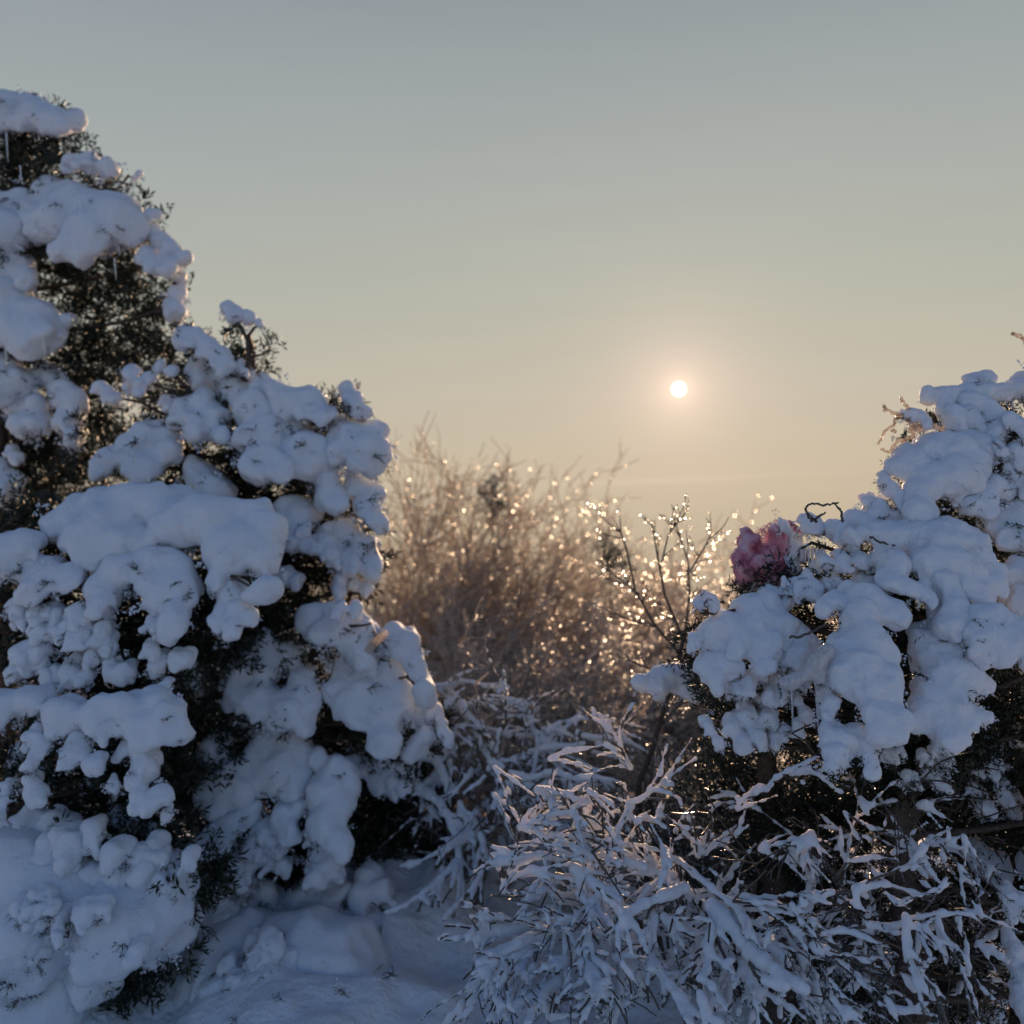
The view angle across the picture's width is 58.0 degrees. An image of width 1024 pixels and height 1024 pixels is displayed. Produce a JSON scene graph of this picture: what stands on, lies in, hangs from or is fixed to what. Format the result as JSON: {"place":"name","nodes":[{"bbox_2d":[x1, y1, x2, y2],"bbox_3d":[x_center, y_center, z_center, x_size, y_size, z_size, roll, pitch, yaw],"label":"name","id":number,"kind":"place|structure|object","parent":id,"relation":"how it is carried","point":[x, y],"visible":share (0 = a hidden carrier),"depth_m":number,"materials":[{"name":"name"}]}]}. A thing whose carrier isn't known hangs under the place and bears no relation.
{"place":"outdoors","nodes":[
{"label":"outdoors","id":0,"kind":"place"},
{"bbox_2d":[0,0,1023,621],"label":"sky","id":1,"kind":"structure","parent":0,"point":[715,239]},
{"bbox_2d":[13,611,1023,1023],"bbox_3d":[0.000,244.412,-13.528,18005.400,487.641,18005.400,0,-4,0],"label":"ground","id":2,"kind":"structure","parent":0,"point":[437,973],"depth_m":2.65,"materials":[{"name":"white snow"}]},
{"bbox_2d":[0,84,194,817],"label":"snowy conifer","id":3,"kind":"object","parent":2,"relation":"on","point":[76,232],"visible":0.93,"depth_m":3.39,"materials":[{"name":"white snow"}]},
{"bbox_2d":[0,802,249,1023],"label":"snowy shrub","id":4,"kind":"object","parent":2,"relation":"on","point":[91,916],"visible":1,"depth_m":2.38,"materials":[{"name":"white snow"}]},
{"bbox_2d":[0,471,290,875],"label":"snowy conifer","id":5,"kind":"object","parent":2,"relation":"on","point":[125,544],"visible":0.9,"depth_m":2.63,"materials":[{"name":"white snow"}]},
{"bbox_2d":[49,300,401,834],"bbox_3d":[-1.047,0.305,3.326,1.327,2.045,0.804,0,-4,0],"label":"snowy conifer","id":6,"kind":"object","parent":2,"relation":"on","point":[276,437],"visible":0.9,"depth_m":3.11,"materials":[{"name":"white snow"}]},
{"bbox_2d":[173,904,388,1009],"bbox_3d":[-0.675,1.365,2.727,0.674,0.379,0.475,0,-4,0],"label":"snow mound","id":7,"kind":"object","parent":2,"relation":"on","point":[307,939],"visible":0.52,"depth_m":2.63,"materials":[{"name":"white snow"}]},
{"bbox_2d":[172,576,468,915],"bbox_3d":[-0.710,0.823,3.184,1.135,1.268,0.984,0,-4,0],"label":"snowy conifer","id":8,"kind":"object","parent":2,"relation":"on","point":[305,835],"visible":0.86,"depth_m":2.90,"materials":[{"name":"white snow"}]},
{"bbox_2d":[230,901,455,1023],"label":"evergreen litter","id":9,"kind":"object","parent":2,"relation":"on","point":[380,926],"visible":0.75,"depth_m":2.56,"materials":[{"name":"brown plant"}]},
{"bbox_2d":[213,895,476,1014],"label":"ground sprigs","id":10,"kind":"object","parent":2,"relation":"on","point":[374,980],"visible":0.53,"depth_m":2.54,"materials":[{"name":"white"}]},
{"bbox_2d":[316,596,520,829],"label":"iced shrub","id":11,"kind":"object","parent":2,"relation":"on","point":[455,689],"visible":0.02,"depth_m":4.15,"materials":[{"name":"brown plant"}]},
{"bbox_2d":[317,500,574,715],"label":"iced shrub","id":12,"kind":"object","parent":2,"relation":"on","point":[433,656],"visible":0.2,"depth_m":5.85,"materials":[{"name":"brown plant"}]},
{"bbox_2d":[311,547,587,818],"bbox_3d":[-0.391,0.943,4.828,1.602,1.534,1.082,0,-4,0],"label":"iced shrub","id":13,"kind":"object","parent":2,"relation":"on","point":[506,652],"visible":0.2,"depth_m":5.02,"materials":[{"name":"brown plant"}]},
{"bbox_2d":[282,411,621,744],"bbox_3d":[-0.473,0.834,6.625,2.753,3.031,2.523,0,-4,0],"label":"iced shrub","id":14,"kind":"object","parent":2,"relation":"on","point":[416,531],"visible":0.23,"depth_m":6.54,"materials":[{"name":"brown plant"}]},
{"bbox_2d":[474,471,511,606],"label":"juniper bush","id":15,"kind":"object","parent":2,"relation":"on","point":[481,494],"visible":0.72,"depth_m":6.58,"materials":[{"name":"green plant"}]},
{"bbox_2d":[349,461,648,697],"bbox_3d":[-0.050,1.080,7.106,2.411,2.947,1.819,1,-4,-18],"label":"iced shrub","id":16,"kind":"object","parent":2,"relation":"on","point":[521,554],"visible":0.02,"depth_m":6.97,"materials":[{"name":"brown plant"}]},
{"bbox_2d":[378,480,624,815],"bbox_3d":[-0.120,1.029,6.355,1.655,2.519,1.639,2,-5,-33],"label":"iced shrub","id":17,"kind":"object","parent":2,"relation":"on","point":[468,548],"visible":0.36,"depth_m":6.29,"materials":[{"name":"brown plant"}]},
{"bbox_2d":[386,672,637,885],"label":"iced shrub","id":18,"kind":"object","parent":2,"relation":"on","point":[483,789],"visible":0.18,"depth_m":3.43,"materials":[{"name":"white plant"}]},
{"bbox_2d":[353,635,670,920],"bbox_3d":[-0.035,0.853,3.105,1.199,0.899,0.867,0,-4,0],"label":"snowy shrub","id":19,"kind":"object","parent":2,"relation":"on","point":[467,832],"visible":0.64,"depth_m":3.07,"materials":[{"name":"white snow"}]},
{"bbox_2d":[445,621,619,835],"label":"iced shrub","id":20,"kind":"object","parent":2,"relation":"on","point":[552,676],"visible":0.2,"depth_m":3.98,"materials":[{"name":"brown plant"}]},
{"bbox_2d":[418,533,652,793],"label":"iced shrub","id":21,"kind":"object","parent":2,"relation":"on","point":[552,634],"visible":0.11,"depth_m":6.05,"materials":[{"name":"brown plant"}]},
{"bbox_2d":[425,580,649,726],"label":"iced shrub","id":22,"kind":"object","parent":2,"relation":"on","point":[544,605],"visible":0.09,"depth_m":4.88,"materials":[{"name":"brown plant"}]},
{"bbox_2d":[420,437,698,696],"bbox_3d":[0.351,1.082,7.288,1.996,3.067,2.452,2,-4,-22],"label":"iced shrub","id":23,"kind":"object","parent":2,"relation":"on","point":[582,549],"visible":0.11,"depth_m":7.08,"materials":[{"name":"brown plant"}]},
{"bbox_2d":[427,561,704,753],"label":"iced shrub","id":24,"kind":"object","parent":2,"relation":"on","point":[640,584],"depth_m":7.89,"materials":[{"name":"brown plant"}]},
{"bbox_2d":[460,685,696,913],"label":"iced shrub","id":25,"kind":"object","parent":2,"relation":"on","point":[639,717],"visible":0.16,"depth_m":3.42,"materials":[{"name":"white plant"}]},
{"bbox_2d":[521,528,665,770],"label":"iced shrub","id":26,"kind":"object","parent":2,"relation":"on","point":[604,583],"visible":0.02,"depth_m":6.70,"materials":[{"name":"brown plant"}]},
{"bbox_2d":[472,620,717,800],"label":"iced shrub","id":27,"kind":"object","parent":2,"relation":"on","point":[603,697],"visible":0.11,"depth_m":4.07,"materials":[{"name":"brown plant"}]},
{"bbox_2d":[483,547,727,821],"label":"iced shrub","id":28,"kind":"object","parent":2,"relation":"on","point":[653,615],"visible":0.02,"depth_m":5.84,"materials":[{"name":"brown plant"}]},
{"bbox_2d":[590,527,642,682],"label":"juniper bush","id":29,"kind":"object","parent":2,"relation":"on","point":[610,555],"visible":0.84,"depth_m":6.37,"materials":[{"name":"green plant"}]},
{"bbox_2d":[507,495,739,799],"bbox_3d":[1.191,1.387,8.230,2.079,2.992,2.534,3,-5,-42],"label":"iced shrub","id":30,"kind":"object","parent":2,"relation":"on","point":[690,564],"visible":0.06,"depth_m":8.00,"materials":[{"name":"brown plant"}]},
{"bbox_2d":[420,702,842,1023],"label":"snowy shrub","id":31,"kind":"object","parent":2,"relation":"on","point":[600,900],"visible":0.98,"depth_m":1.99,"materials":[{"name":"white snow"}]},
{"bbox_2d":[587,493,731,955],"bbox_3d":[0.468,0.665,2.946,0.453,1.467,0.250,0,-4,0],"label":"sapling","id":32,"kind":"object","parent":2,"relation":"on","point":[659,725],"visible":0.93,"depth_m":2.95,"materials":[{"name":"brown plant"}]},
{"bbox_2d":[579,648,750,835],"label":"iced shrub","id":33,"kind":"object","parent":2,"relation":"on","point":[688,730],"visible":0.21,"depth_m":3.93,"materials":[{"name":"brown plant"}]},
{"bbox_2d":[549,600,781,809],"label":"iced shrub","id":34,"kind":"object","parent":2,"relation":"on","point":[655,643],"visible":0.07,"depth_m":5.10,"materials":[{"name":"brown plant"}]},
{"bbox_2d":[559,530,781,817],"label":"iced shrub","id":35,"kind":"object","parent":2,"relation":"on","point":[657,579],"visible":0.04,"depth_m":6.86,"materials":[{"name":"brown plant"}]},
{"bbox_2d":[596,732,790,993],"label":"iced shrub","id":36,"kind":"object","parent":2,"relation":"on","point":[664,835],"visible":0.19,"depth_m":2.83,"materials":[{"name":"white plant"}]},
{"bbox_2d":[627,517,854,834],"bbox_3d":[1.612,1.064,5.708,1.825,2.074,1.223,-1,-4,21],"label":"iced shrub","id":37,"kind":"object","parent":2,"relation":"on","point":[689,614],"visible":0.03,"depth_m":5.80,"materials":[{"name":"brown plant"}]},
{"bbox_2d":[648,493,837,820],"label":"iced shrub","id":38,"kind":"object","parent":2,"relation":"on","point":[741,522],"visible":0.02,"depth_m":7.76,"materials":[{"name":"brown plant"}]},
{"bbox_2d":[683,722,834,893],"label":"iced shrub","id":39,"kind":"object","parent":2,"relation":"on","point":[778,760],"visible":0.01,"depth_m":3.26,"materials":[{"name":"brown plant"}]},
{"bbox_2d":[730,508,807,1023],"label":"tree","id":40,"kind":"object","parent":2,"relation":"on","point":[751,548],"visible":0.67,"depth_m":2.25,"materials":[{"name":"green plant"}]},
{"bbox_2d":[624,704,1023,1023],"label":"bare shrub","id":41,"kind":"object","parent":2,"relation":"on","point":[917,981],"visible":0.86,"depth_m":1.88,"materials":[{"name":"white plant"}]},
{"bbox_2d":[630,492,1023,1023],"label":"snowy conifer","id":42,"kind":"object","parent":2,"relation":"on","point":[953,647],"visible":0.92,"depth_m":2.01,"materials":[{"name":"white snow"}]},
{"bbox_2d":[873,332,1023,1023],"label":"snowy conifer","id":43,"kind":"object","parent":2,"relation":"on","point":[966,461],"visible":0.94,"depth_m":2.13,"materials":[{"name":"white snow"}]}
]}

